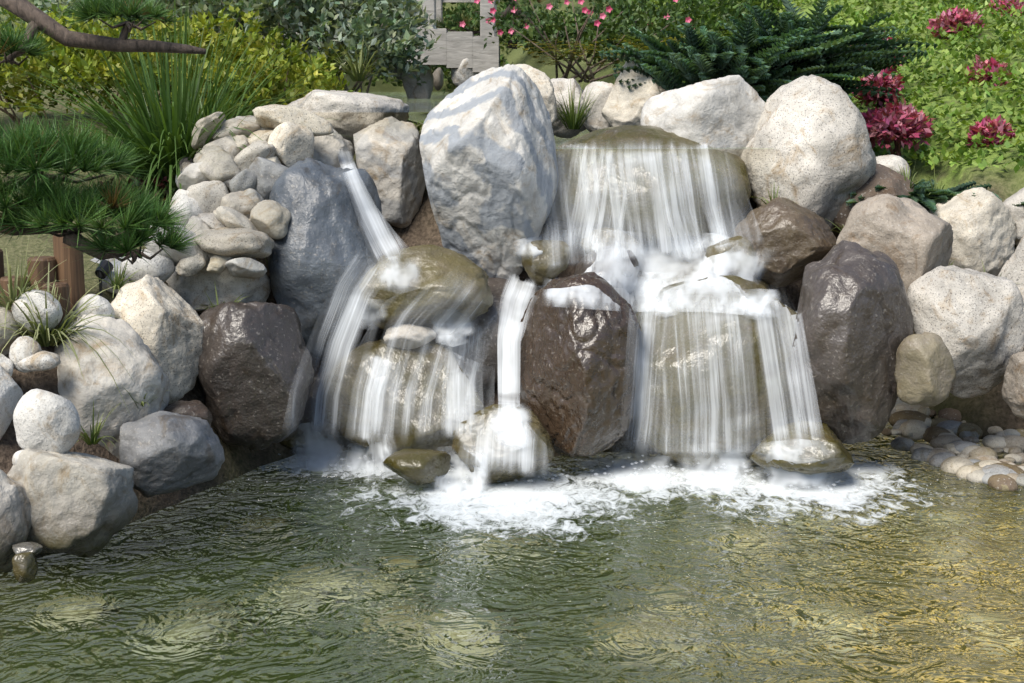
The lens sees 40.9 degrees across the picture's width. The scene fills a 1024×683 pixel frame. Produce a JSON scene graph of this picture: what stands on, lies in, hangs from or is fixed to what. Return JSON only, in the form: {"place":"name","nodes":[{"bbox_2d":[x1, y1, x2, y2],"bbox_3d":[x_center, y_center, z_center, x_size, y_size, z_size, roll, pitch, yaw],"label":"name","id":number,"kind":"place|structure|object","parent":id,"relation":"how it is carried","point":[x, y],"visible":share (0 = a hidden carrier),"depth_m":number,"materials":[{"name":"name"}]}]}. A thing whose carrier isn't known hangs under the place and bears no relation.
{"place":"outdoors","nodes":[
{"label":"outdoors","id":0,"kind":"place"},
{"bbox_2d":[0,0,966,264],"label":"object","id":1,"kind":"object","parent":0,"point":[26,10],"visible":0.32,"depth_m":6.04,"materials":[{"name":"green plant"}]},
{"bbox_2d":[0,421,1023,682],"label":"pond water","id":2,"kind":"structure","parent":0,"point":[880,561],"depth_m":5.32,"materials":[{"name":"green liquid"}]},
{"bbox_2d":[0,0,1023,558],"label":"ground","id":3,"kind":"structure","parent":0,"point":[990,408],"depth_m":7.89,"materials":[{"name":"green plant"}]},
{"bbox_2d":[0,233,84,335],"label":"log posts","id":4,"kind":"object","parent":3,"relation":"on","point":[69,270],"visible":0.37,"depth_m":6.35,"materials":[{"name":"brown wood"}]},
{"bbox_2d":[95,260,113,295],"bbox_3d":[-1.953,-0.308,6.569,0.070,0.168,0.092,3,10,19],"label":"garden spotlight","id":5,"kind":"object","parent":3,"relation":"on","point":[105,266],"visible":0.95,"depth_m":6.54,"materials":[{"name":"black metal"}]},
{"bbox_2d":[280,0,499,71],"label":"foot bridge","id":6,"kind":"structure","parent":3,"relation":"on","point":[452,49],"depth_m":12.63,"materials":[{"name":"grey wood"}]},
{"bbox_2d":[362,92,449,111],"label":"lawn","id":7,"kind":"structure","parent":3,"relation":"on","point":[425,105],"depth_m":12.41,"materials":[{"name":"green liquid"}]},
{"bbox_2d":[0,58,1023,582],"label":"rocks","id":8,"kind":"object","parent":3,"relation":"on","point":[842,356],"visible":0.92,"depth_m":6.92,"materials":[{"name":"grey stone"}]},
{"bbox_2d":[0,0,1023,450],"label":"foliage","id":9,"kind":"object","parent":3,"relation":"on","point":[762,48],"visible":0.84,"depth_m":8.56,"materials":[{"name":"green plant"}]},
{"bbox_2d":[408,112,773,148],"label":"pool","id":10,"kind":"structure","parent":3,"relation":"on","point":[418,116],"depth_m":9.36,"materials":[{"name":"green liquid"}]},
{"bbox_2d":[308,145,823,495],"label":"falling water","id":11,"kind":"structure","parent":0,"point":[651,259],"depth_m":7.05,"materials":[{"name":"white liquid"}]}
]}

